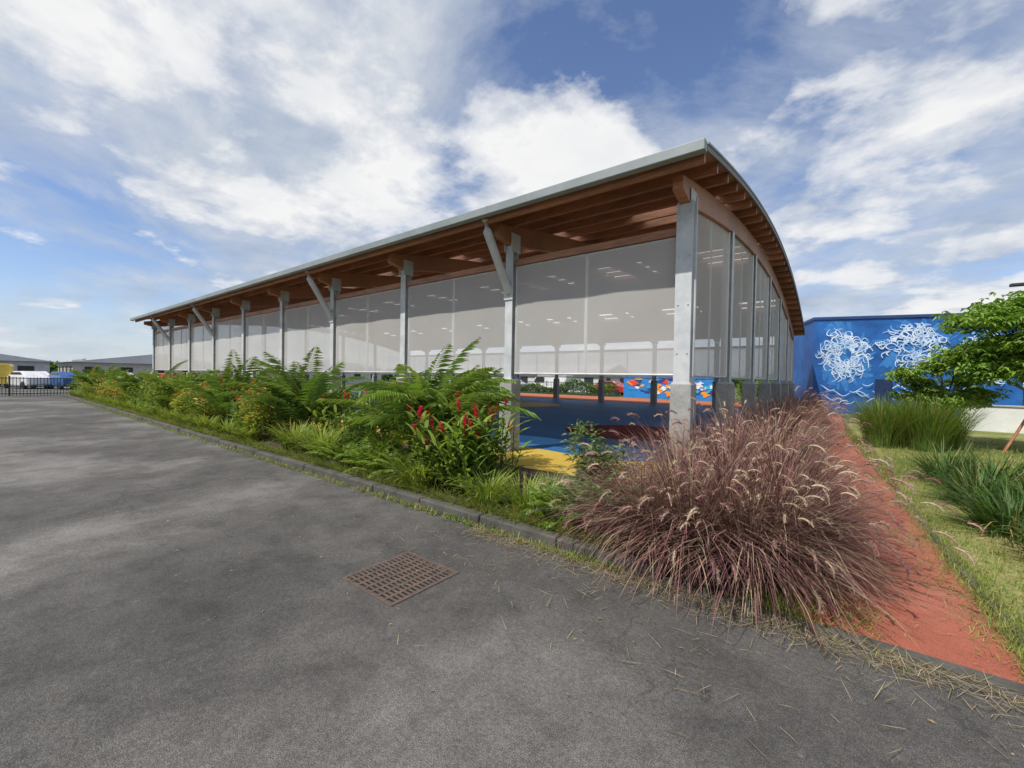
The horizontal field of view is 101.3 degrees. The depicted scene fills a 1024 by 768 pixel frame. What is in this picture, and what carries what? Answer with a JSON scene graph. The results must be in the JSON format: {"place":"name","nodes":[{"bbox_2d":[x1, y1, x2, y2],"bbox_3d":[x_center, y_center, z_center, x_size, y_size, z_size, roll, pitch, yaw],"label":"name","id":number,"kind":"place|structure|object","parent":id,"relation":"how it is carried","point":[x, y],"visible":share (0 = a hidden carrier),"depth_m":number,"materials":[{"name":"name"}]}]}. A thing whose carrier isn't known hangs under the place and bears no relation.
{"place":"outdoors","nodes":[
{"label":"outdoors","id":0,"kind":"place"},
{"bbox_2d":[0,384,84,395],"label":"car park pavement","id":1,"kind":"structure","parent":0,"point":[33,390],"depth_m":31.38,"materials":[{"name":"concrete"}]},
{"bbox_2d":[0,364,13,385],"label":"parked van","id":2,"kind":"object","parent":1,"relation":"on","point":[6,370],"visible":0.76,"depth_m":35.07,"materials":[{"name":"paint"}]},
{"bbox_2d":[0,354,53,373],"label":"warehouse","id":3,"kind":"structure","parent":1,"relation":"on","point":[23,363],"depth_m":45.75,"materials":[{"name":"metal"}]},
{"bbox_2d":[2,371,53,388],"bbox_3d":[-40.858,-0.358,35.530,4.290,1.471,1.760,1,1,21],"label":"parked car","id":4,"kind":"object","parent":1,"relation":"on","point":[13,375],"visible":0.66,"depth_m":34.71,"materials":[{"name":"paint"}]},
{"bbox_2d":[0,376,79,395],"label":"metal fence","id":5,"kind":"object","parent":1,"relation":"on","point":[37,386],"visible":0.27,"depth_m":26.14,"materials":[{"name":"black metal"}]},
{"bbox_2d":[44,372,82,389],"bbox_3d":[-38.051,-0.315,35.879,4.290,1.471,1.760,1,1,26],"label":"parked car","id":6,"kind":"object","parent":1,"relation":"on","point":[56,375],"visible":0.32,"depth_m":34.81,"materials":[{"name":"paint"}]},
{"bbox_2d":[231,372,380,383],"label":"warehouse","id":7,"kind":"structure","parent":0,"point":[362,380],"depth_m":74.77,"materials":[{"name":"metal"}]},
{"bbox_2d":[0,395,1023,767],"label":"road","id":8,"kind":"structure","parent":0,"point":[158,641],"depth_m":2.51,"materials":[{"name":"grey asphalt"}]},
{"bbox_2d":[76,397,637,573],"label":"verge grass","id":9,"kind":"structure","parent":8,"relation":"on","point":[475,504],"depth_m":5.39,"materials":[{"name":"green plant"}]},
{"bbox_2d":[60,394,664,581],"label":"kerb","id":10,"kind":"structure","parent":8,"relation":"on","point":[506,526],"depth_m":4.97,"materials":[{"name":"concrete"}]},
{"bbox_2d":[341,551,458,606],"bbox_3d":[-0.911,1.599,3.450,0.660,0.063,0.680,2,1,38],"label":"drain grate","id":11,"kind":"object","parent":8,"relation":"on","point":[397,575],"visible":0.9,"depth_m":3.41,"materials":[{"name":"metal"}]},
{"bbox_2d":[230,452,1023,767],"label":"straw litter","id":12,"kind":"object","parent":8,"relation":"on","point":[900,658],"visible":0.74,"depth_m":2.68,"materials":[{"name":"beige plant"}]},
{"bbox_2d":[0,0,1023,387],"label":"sky","id":13,"kind":"structure","parent":0,"point":[155,154],"materials":[{"name":"blue"}]},
{"bbox_2d":[422,375,619,392],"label":"walls","id":14,"kind":"structure","parent":0,"point":[595,380],"depth_m":51.75,"materials":[{"name":"paint"}]},
{"bbox_2d":[314,379,861,626],"bbox_3d":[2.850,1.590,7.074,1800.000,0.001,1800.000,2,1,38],"label":"ground","id":15,"kind":"structure","parent":0,"point":[666,572],"depth_m":30.01,"materials":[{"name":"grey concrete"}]},
{"bbox_2d":[54,354,223,377],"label":"warehouse","id":16,"kind":"structure","parent":15,"relation":"on","point":[136,363],"depth_m":53.64,"materials":[{"name":"metal"}]},
{"bbox_2d":[50,358,770,386],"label":"distant treeline","id":17,"kind":"object","parent":15,"relation":"on","point":[53,367],"visible":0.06,"depth_m":104.43,"materials":[{"name":"green plant"}]},
{"bbox_2d":[70,394,756,595],"bbox_3d":[-12.453,1.120,15.815,38.100,0.085,2.510,2,1,38],"label":"planting bed","id":18,"kind":"object","parent":15,"relation":"on","point":[529,472],"visible":0.06,"depth_m":5.92,"materials":[{"name":"soil"}]},
{"bbox_2d":[65,366,128,389],"bbox_3d":[-22.063,-0.066,22.447,2.332,1.874,2.601,2,1,38],"label":"areca palm","id":19,"kind":"object","parent":18,"relation":"on","point":[83,378],"visible":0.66,"depth_m":22.01,"materials":[{"name":"green plant"}]},
{"bbox_2d":[67,363,131,385],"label":"areca palm","id":20,"kind":"object","parent":18,"relation":"on","point":[93,370],"visible":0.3,"depth_m":25.99,"materials":[{"name":"green plant"}]},
{"bbox_2d":[93,360,191,399],"bbox_3d":[-15.793,-0.027,18.170,3.270,2.150,3.261,1,1,20],"label":"areca palm","id":21,"kind":"object","parent":18,"relation":"on","point":[128,380],"visible":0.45,"depth_m":17.59,"materials":[{"name":"green plant"}]},
{"bbox_2d":[126,374,173,410],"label":"red ginger plant","id":22,"kind":"object","parent":18,"relation":"on","point":[142,393],"visible":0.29,"depth_m":16.27,"materials":[{"name":"green plant"}]},
{"bbox_2d":[140,375,177,409],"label":"leafy shrub","id":23,"kind":"object","parent":18,"relation":"on","point":[162,402],"visible":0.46,"depth_m":14.32,"materials":[{"name":"green plant"}]},
{"bbox_2d":[134,370,219,400],"bbox_3d":[-11.495,0.321,14.761,2.454,1.708,2.599,2,1,38],"label":"areca palm","id":24,"kind":"object","parent":18,"relation":"on","point":[170,387],"visible":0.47,"depth_m":14.21,"materials":[{"name":"green plant"}]},
{"bbox_2d":[169,391,200,415],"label":"croton shrub","id":25,"kind":"object","parent":18,"relation":"on","point":[176,403],"visible":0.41,"depth_m":13.02,"materials":[{"name":"green plant"}]},
{"bbox_2d":[173,375,208,415],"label":"leafy shrub","id":26,"kind":"object","parent":18,"relation":"on","point":[191,399],"visible":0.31,"depth_m":12.69,"materials":[{"name":"green plant"}]},
{"bbox_2d":[177,414,225,429],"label":"strap leaf lily","id":27,"kind":"object","parent":18,"relation":"on","point":[199,422],"visible":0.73,"depth_m":11.32,"materials":[{"name":"green plant"}]},
{"bbox_2d":[170,396,233,424],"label":"strap leaf lily","id":28,"kind":"object","parent":18,"relation":"on","point":[210,415],"visible":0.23,"depth_m":12.12,"materials":[{"name":"green plant"}]},
{"bbox_2d":[193,373,225,425],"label":"croton shrub","id":29,"kind":"object","parent":18,"relation":"on","point":[206,402],"visible":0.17,"depth_m":12.02,"materials":[{"name":"green plant"}]},
{"bbox_2d":[163,352,277,421],"bbox_3d":[-7.475,0.151,11.570,2.472,2.290,2.705,1,1,-9],"label":"areca palm","id":30,"kind":"object","parent":18,"relation":"on","point":[215,389],"visible":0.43,"depth_m":11.29,"materials":[{"name":"green plant"}]},
{"bbox_2d":[202,417,245,435],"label":"strap leaf lily","id":31,"kind":"object","parent":18,"relation":"on","point":[220,428],"visible":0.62,"depth_m":10.28,"materials":[{"name":"green plant"}]},
{"bbox_2d":[223,423,267,442],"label":"strap leaf lily","id":32,"kind":"object","parent":18,"relation":"on","point":[252,434],"visible":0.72,"depth_m":9.47,"materials":[{"name":"green plant"}]},
{"bbox_2d":[214,378,278,431],"bbox_3d":[-6.964,0.547,11.219,2.051,1.521,1.543,2,1,38],"label":"red ginger plant","id":33,"kind":"object","parent":18,"relation":"on","point":[232,400],"visible":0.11,"depth_m":11.16,"materials":[{"name":"green plant"}]},
{"bbox_2d":[227,391,296,436],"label":"leafy shrub","id":34,"kind":"object","parent":18,"relation":"on","point":[237,414],"visible":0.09,"depth_m":9.98,"materials":[{"name":"green plant"}]},
{"bbox_2d":[239,387,285,440],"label":"croton shrub","id":35,"kind":"object","parent":18,"relation":"on","point":[257,416],"visible":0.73,"depth_m":9.56,"materials":[{"name":"green plant"}]},
{"bbox_2d":[235,379,289,432],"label":"croton shrub","id":36,"kind":"object","parent":18,"relation":"on","point":[242,400],"visible":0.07,"depth_m":10.49,"materials":[{"name":"green plant"}]},
{"bbox_2d":[255,417,326,452],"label":"strap leaf lily","id":37,"kind":"object","parent":18,"relation":"on","point":[287,442],"visible":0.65,"depth_m":8.38,"materials":[{"name":"green plant"}]},
{"bbox_2d":[214,347,377,431],"bbox_3d":[-4.826,0.222,9.632,2.796,2.299,3.055,2,1,38],"label":"areca palm","id":38,"kind":"object","parent":18,"relation":"on","point":[288,397],"visible":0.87,"depth_m":9.50,"materials":[{"name":"green plant"}]},
{"bbox_2d":[286,422,351,450],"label":"sword fern","id":39,"kind":"object","parent":18,"relation":"on","point":[338,429],"visible":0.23,"depth_m":8.37,"materials":[{"name":"green plant"}]},
{"bbox_2d":[288,424,360,458],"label":"strap leaf lily","id":40,"kind":"object","parent":18,"relation":"on","point":[325,439],"visible":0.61,"depth_m":7.77,"materials":[{"name":"green plant"}]},
{"bbox_2d":[301,432,372,466],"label":"sword fern","id":41,"kind":"object","parent":18,"relation":"on","point":[327,449],"visible":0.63,"depth_m":7.12,"materials":[{"name":"green plant"}]},
{"bbox_2d":[306,389,378,444],"bbox_3d":[-3.792,0.725,9.405,1.851,1.332,1.778,2,1,38],"label":"red ginger plant","id":42,"kind":"object","parent":18,"relation":"on","point":[342,414],"visible":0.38,"depth_m":9.10,"materials":[{"name":"green plant"}]},
{"bbox_2d":[338,401,392,451],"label":"leafy shrub","id":43,"kind":"object","parent":18,"relation":"on","point":[354,432],"visible":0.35,"depth_m":8.22,"materials":[{"name":"green plant"}]},
{"bbox_2d":[334,436,408,464],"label":"sword fern","id":44,"kind":"object","parent":18,"relation":"on","point":[384,446],"visible":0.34,"depth_m":7.21,"materials":[{"name":"green plant"}]},
{"bbox_2d":[341,439,415,475],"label":"sword fern","id":45,"kind":"object","parent":18,"relation":"on","point":[359,452],"visible":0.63,"depth_m":6.53,"materials":[{"name":"green plant"}]},
{"bbox_2d":[344,424,412,455],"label":"strap leaf lily","id":46,"kind":"object","parent":18,"relation":"on","point":[383,439],"visible":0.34,"depth_m":7.73,"materials":[{"name":"green plant"}]},
{"bbox_2d":[337,370,444,456],"bbox_3d":[-2.007,0.574,8.197,2.288,1.738,2.500,1,1,11],"label":"areca palm","id":47,"kind":"object","parent":18,"relation":"on","point":[378,399],"visible":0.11,"depth_m":7.68,"materials":[{"name":"green plant"}]},
{"bbox_2d":[364,448,425,480],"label":"sword fern","id":48,"kind":"object","parent":18,"relation":"on","point":[385,464],"visible":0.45,"depth_m":6.14,"materials":[{"name":"green plant"}]},
{"bbox_2d":[378,451,443,488],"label":"strap leaf lily","id":49,"kind":"object","parent":18,"relation":"on","point":[412,476],"visible":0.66,"depth_m":5.77,"materials":[{"name":"green plant"}]},
{"bbox_2d":[314,337,540,448],"bbox_3d":[-1.151,0.322,7.083,3.314,2.304,3.068,1,1,3],"label":"areca palm","id":50,"kind":"object","parent":18,"relation":"on","point":[463,385],"visible":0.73,"depth_m":6.67,"materials":[{"name":"green plant"}]},
{"bbox_2d":[389,388,519,464],"bbox_3d":[-0.944,0.776,6.925,1.552,1.406,1.949,2,1,38],"label":"red ginger plant","id":51,"kind":"object","parent":18,"relation":"on","point":[415,415],"visible":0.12,"depth_m":6.66,"materials":[{"name":"green plant"}]},
{"bbox_2d":[404,400,533,500],"bbox_3d":[-0.715,0.854,5.958,1.750,1.289,1.654,2,1,38],"label":"red ginger plant","id":52,"kind":"object","parent":18,"relation":"on","point":[460,449],"visible":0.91,"depth_m":5.71,"materials":[{"name":"green plant"}]},
{"bbox_2d":[441,463,532,507],"bbox_3d":[-0.308,1.224,5.235,1.162,0.519,1.105,1,1,-27],"label":"strap leaf lily","id":53,"kind":"object","parent":18,"relation":"on","point":[487,492],"visible":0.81,"depth_m":5.18,"materials":[{"name":"green plant"}]},
{"bbox_2d":[487,469,557,514],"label":"strap leaf lily","id":54,"kind":"object","parent":18,"relation":"on","point":[516,496],"visible":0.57,"depth_m":4.96,"materials":[{"name":"green plant"}]},
{"bbox_2d":[520,470,572,497],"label":"strap leaf lily","id":55,"kind":"object","parent":18,"relation":"on","point":[548,482],"visible":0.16,"depth_m":5.65,"materials":[{"name":"green plant"}]},
{"bbox_2d":[520,482,586,527],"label":"sword fern","id":56,"kind":"object","parent":18,"relation":"on","point":[544,498],"visible":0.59,"depth_m":4.55,"materials":[{"name":"green plant"}]},
{"bbox_2d":[525,465,657,539],"bbox_3d":[0.933,1.188,4.436,1.307,0.704,1.291,2,1,38],"label":"sword fern","id":57,"kind":"object","parent":18,"relation":"on","point":[569,491],"visible":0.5,"depth_m":4.32,"materials":[{"name":"green plant"}]},
{"bbox_2d":[560,419,640,493],"bbox_3d":[1.072,0.988,5.066,1.007,1.163,0.771,2,1,38],"label":"grey green shrub","id":58,"kind":"object","parent":18,"relation":"on","point":[584,461],"visible":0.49,"depth_m":4.97,"materials":[{"name":"green plant"}]},
{"bbox_2d":[534,441,767,592],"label":"purple fountain grass","id":59,"kind":"object","parent":18,"relation":"on","point":[620,503],"depth_m":3.78,"materials":[{"name":"plant"}]},
{"bbox_2d":[593,401,814,486],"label":"purple fountain grass","id":60,"kind":"object","parent":18,"relation":"on","point":[692,441],"depth_m":5.29,"materials":[{"name":"plant"}]},
{"bbox_2d":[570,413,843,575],"bbox_3d":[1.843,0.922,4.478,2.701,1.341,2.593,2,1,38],"label":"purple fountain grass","id":61,"kind":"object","parent":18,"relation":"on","point":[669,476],"depth_m":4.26,"materials":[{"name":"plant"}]},
{"bbox_2d":[558,422,935,667],"bbox_3d":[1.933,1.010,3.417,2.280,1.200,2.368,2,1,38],"label":"purple fountain grass","id":62,"kind":"object","parent":18,"relation":"on","point":[776,543],"depth_m":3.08,"materials":[{"name":"plant"}]},
{"bbox_2d":[591,415,904,602],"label":"purple fountain grass","id":63,"kind":"object","parent":18,"relation":"on","point":[765,470],"depth_m":3.72,"materials":[{"name":"plant"}]},
{"bbox_2d":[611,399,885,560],"bbox_3d":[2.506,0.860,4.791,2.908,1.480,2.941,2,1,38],"label":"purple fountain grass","id":64,"kind":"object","parent":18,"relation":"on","point":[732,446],"depth_m":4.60,"materials":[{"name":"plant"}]},
{"bbox_2d":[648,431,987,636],"bbox_3d":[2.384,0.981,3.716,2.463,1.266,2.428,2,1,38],"label":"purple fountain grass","id":65,"kind":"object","parent":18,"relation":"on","point":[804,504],"depth_m":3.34,"materials":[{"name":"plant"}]},
{"bbox_2d":[130,138,804,482],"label":"playground pavilion","id":66,"kind":"structure","parent":15,"relation":"on","point":[638,268],"depth_m":9.89,"materials":[{"name":"glass"}]},
{"bbox_2d":[477,381,617,395],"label":"metal fence","id":67,"kind":"object","parent":15,"relation":"on","point":[568,393],"visible":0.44,"depth_m":42.31,"materials":[{"name":"green paint"}]},
{"bbox_2d":[530,377,572,392],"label":"parked van","id":68,"kind":"object","parent":15,"relation":"on","point":[545,379],"visible":0.21,"depth_m":47.53,"materials":[{"name":"paint"}]},
{"bbox_2d":[490,376,617,395],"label":"hedge","id":69,"kind":"object","parent":15,"relation":"on","point":[589,387],"visible":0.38,"depth_m":43.36,"materials":[{"name":"green plant"}]},
{"bbox_2d":[489,391,757,408],"bbox_3d":[6.532,1.192,36.209,30.000,0.001,7.500,2,1,38],"label":"terracotta court","id":70,"kind":"object","parent":15,"relation":"on","point":[623,399],"visible":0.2,"depth_m":34.69,"materials":[{"name":"orange"}]},
{"bbox_2d":[623,378,719,400],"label":"graffiti mural wall","id":71,"kind":"structure","parent":15,"relation":"on","point":[628,392],"depth_m":37.82,"materials":[{"name":"blue paint"}]},
{"bbox_2d":[627,378,711,397],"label":"graffiti shapes","id":72,"kind":"object","parent":71,"relation":"attached to","point":[668,382],"visible":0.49,"depth_m":36.78,"materials":[{"name":"paint"}]},
{"bbox_2d":[662,577,1023,695],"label":"flush kerb","id":73,"kind":"structure","parent":15,"relation":"on","point":[1015,687],"depth_m":2.60,"materials":[{"name":"concrete"}]},
{"bbox_2d":[841,415,1023,643],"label":"path edging","id":74,"kind":"object","parent":15,"relation":"on","point":[962,570],"visible":0.23,"depth_m":3.50,"materials":[{"name":"concrete"}]},
{"bbox_2d":[959,407,1023,433],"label":"white garden wall","id":75,"kind":"structure","parent":15,"relation":"on","point":[1006,420],"depth_m":14.85,"materials":[{"name":"paint"}]},
{"bbox_3d":[9.081,1.547,13.471,1.270,0.074,20.250,2,1,38],"label":"planting bed","id":76,"kind":"object","parent":15,"relation":"on","visible":0},
{"bbox_2d":[644,390,877,528],"bbox_3d":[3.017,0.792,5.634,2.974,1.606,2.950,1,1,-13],"label":"purple fountain grass","id":77,"kind":"object","parent":76,"relation":"on","point":[745,433],"depth_m":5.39,"materials":[{"name":"plant"}]},
{"bbox_2d":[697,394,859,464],"bbox_3d":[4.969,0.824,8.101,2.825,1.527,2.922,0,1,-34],"label":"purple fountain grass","id":78,"kind":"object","parent":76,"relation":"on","point":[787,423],"depth_m":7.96,"materials":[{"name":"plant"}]},
{"bbox_2d":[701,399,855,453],"bbox_3d":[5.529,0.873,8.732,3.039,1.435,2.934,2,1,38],"label":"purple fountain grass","id":79,"kind":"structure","parent":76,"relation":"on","point":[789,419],"depth_m":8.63,"materials":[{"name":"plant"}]},
{"bbox_2d":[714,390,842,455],"bbox_3d":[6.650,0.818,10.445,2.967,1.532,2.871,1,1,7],"label":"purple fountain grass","id":80,"kind":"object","parent":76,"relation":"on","point":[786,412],"depth_m":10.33,"materials":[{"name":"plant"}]},
{"bbox_2d":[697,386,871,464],"bbox_3d":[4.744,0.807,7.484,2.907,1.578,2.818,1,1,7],"label":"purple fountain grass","id":81,"kind":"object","parent":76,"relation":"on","point":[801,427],"depth_m":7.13,"materials":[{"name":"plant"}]},
{"bbox_2d":[713,391,860,455],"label":"purple fountain grass","id":82,"kind":"object","parent":76,"relation":"on","point":[792,419],"depth_m":9.08,"materials":[{"name":"plant"}]},
{"bbox_2d":[703,395,889,490],"bbox_3d":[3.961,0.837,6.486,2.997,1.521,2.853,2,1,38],"label":"purple fountain grass","id":83,"kind":"object","parent":76,"relation":"on","point":[796,411],"depth_m":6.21,"materials":[{"name":"plant"}]},
{"bbox_2d":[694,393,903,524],"bbox_3d":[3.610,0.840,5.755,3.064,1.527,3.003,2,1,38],"label":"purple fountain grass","id":84,"kind":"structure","parent":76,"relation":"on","point":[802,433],"depth_m":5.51,"materials":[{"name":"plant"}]},
{"bbox_2d":[744,389,857,445],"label":"purple fountain grass","id":85,"kind":"object","parent":76,"relation":"on","point":[818,417],"depth_m":11.11,"materials":[{"name":"plant"}]},
{"bbox_2d":[683,406,964,583],"bbox_3d":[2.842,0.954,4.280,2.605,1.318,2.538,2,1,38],"label":"purple fountain grass","id":86,"kind":"object","parent":76,"relation":"on","point":[849,466],"depth_m":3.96,"materials":[{"name":"plant"}]},
{"bbox_2d":[724,423,1023,682],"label":"lawn","id":87,"kind":"structure","parent":0,"point":[1014,641],"depth_m":4.43,"materials":[{"name":"green plant"}]},
{"bbox_2d":[839,392,932,448],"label":"tall ornamental grass","id":88,"kind":"object","parent":87,"relation":"on","point":[875,435],"depth_m":10.69,"materials":[{"name":"green plant"}]},
{"bbox_2d":[855,391,983,452],"bbox_3d":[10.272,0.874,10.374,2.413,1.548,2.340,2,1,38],"label":"tall ornamental grass","id":89,"kind":"object","parent":87,"relation":"on","point":[936,432],"depth_m":10.13,"materials":[{"name":"green plant"}]},
{"bbox_2d":[879,347,1013,415],"bbox_3d":[11.764,0.329,11.479,2.582,2.696,2.442,0,1,-37],"label":"young tree","id":90,"kind":"object","parent":87,"relation":"on","point":[914,381],"visible":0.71,"depth_m":11.33,"materials":[{"name":"green plant"}]},
{"bbox_2d":[891,438,1021,483],"bbox_3d":[7.406,1.259,7.090,1.837,0.780,1.790,2,1,38],"label":"agapanthus clump","id":91,"kind":"object","parent":87,"relation":"on","point":[923,465],"visible":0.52,"depth_m":7.18,"materials":[{"name":"green plant"}]},
{"bbox_2d":[899,449,1023,508],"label":"agapanthus clump","id":92,"kind":"object","parent":87,"relation":"on","point":[965,480],"visible":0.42,"depth_m":5.79,"materials":[{"name":"green plant"}]},
{"bbox_2d":[919,290,1023,391],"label":"young tree","id":93,"kind":"object","parent":87,"relation":"on","point":[997,316],"visible":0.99,"depth_m":10.09,"materials":[{"name":"green plant"}]},
{"bbox_2d":[920,443,1023,490],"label":"agapanthus clump","id":94,"kind":"object","parent":87,"relation":"on","point":[989,466],"visible":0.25,"depth_m":6.36,"materials":[{"name":"green plant"}]},
{"bbox_2d":[923,472,1023,545],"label":"agapanthus clump","id":95,"kind":"object","parent":87,"relation":"on","point":[985,510],"visible":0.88,"depth_m":4.70,"materials":[{"name":"green plant"}]},
{"bbox_2d":[954,460,1023,520],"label":"agapanthus clump","id":96,"kind":"object","parent":87,"relation":"on","point":[1020,488],"visible":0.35,"depth_m":5.24,"materials":[{"name":"green plant"}]},
{"bbox_2d":[984,501,1023,569],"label":"agapanthus clump","id":97,"kind":"object","parent":87,"relation":"on","point":[1016,542],"visible":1,"depth_m":4.00,"materials":[{"name":"green plant"}]},
{"bbox_2d":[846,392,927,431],"bbox_3d":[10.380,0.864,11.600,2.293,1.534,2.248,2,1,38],"label":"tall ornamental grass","id":98,"kind":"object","parent":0,"point":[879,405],"depth_m":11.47,"materials":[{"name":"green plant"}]},
{"bbox_2d":[779,316,1022,413],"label":"walls","id":99,"kind":"structure","parent":0,"point":[807,371],"depth_m":22.80,"materials":[{"name":"blue paint"}]},
{"bbox_2d":[874,379,892,407],"bbox_3d":[19.718,0.648,22.307,0.750,1.800,0.009,1,1,21],"label":"door opening","id":100,"kind":"object","parent":99,"relation":"attached to","point":[883,387],"depth_m":22.31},
{"bbox_2d":[804,313,963,323],"bbox_3d":[22.551,-3.588,26.138,8.720,0.150,9.120,1,1,21],"label":"parapet cap","id":101,"kind":"object","parent":99,"relation":"on","point":[868,317],"visible":0.25,"depth_m":22.50,"materials":[{"name":"metal"}]},
{"bbox_2d":[816,322,1004,403],"bbox_3d":[20.807,-0.967,21.944,8.308,4.508,0.100,1,1,21],"label":"mural artwork","id":102,"kind":"object","parent":99,"relation":"attached to","point":[847,366],"visible":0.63,"depth_m":22.62,"materials":[{"name":"white paint"}]},
{"bbox_2d":[820,318,1010,391],"bbox_3d":[20.957,-1.465,21.938,8.197,3.890,0.008,1,1,21],"label":"mural spray halo","id":103,"kind":"object","parent":99,"relation":"attached to","point":[889,360],"visible":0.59,"depth_m":22.61,"materials":[{"name":"blue paint"}]},
{"bbox_2d":[786,414,1023,683],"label":"red footpath","id":104,"kind":"structure","parent":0,"point":[948,645],"depth_m":3.11,"materials":[{"name":"red concrete"}]},
{"bbox_2d":[900,393,995,450],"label":"tall ornamental grass","id":105,"kind":"object","parent":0,"point":[957,439],"depth_m":10.36,"materials":[{"name":"green plant"}]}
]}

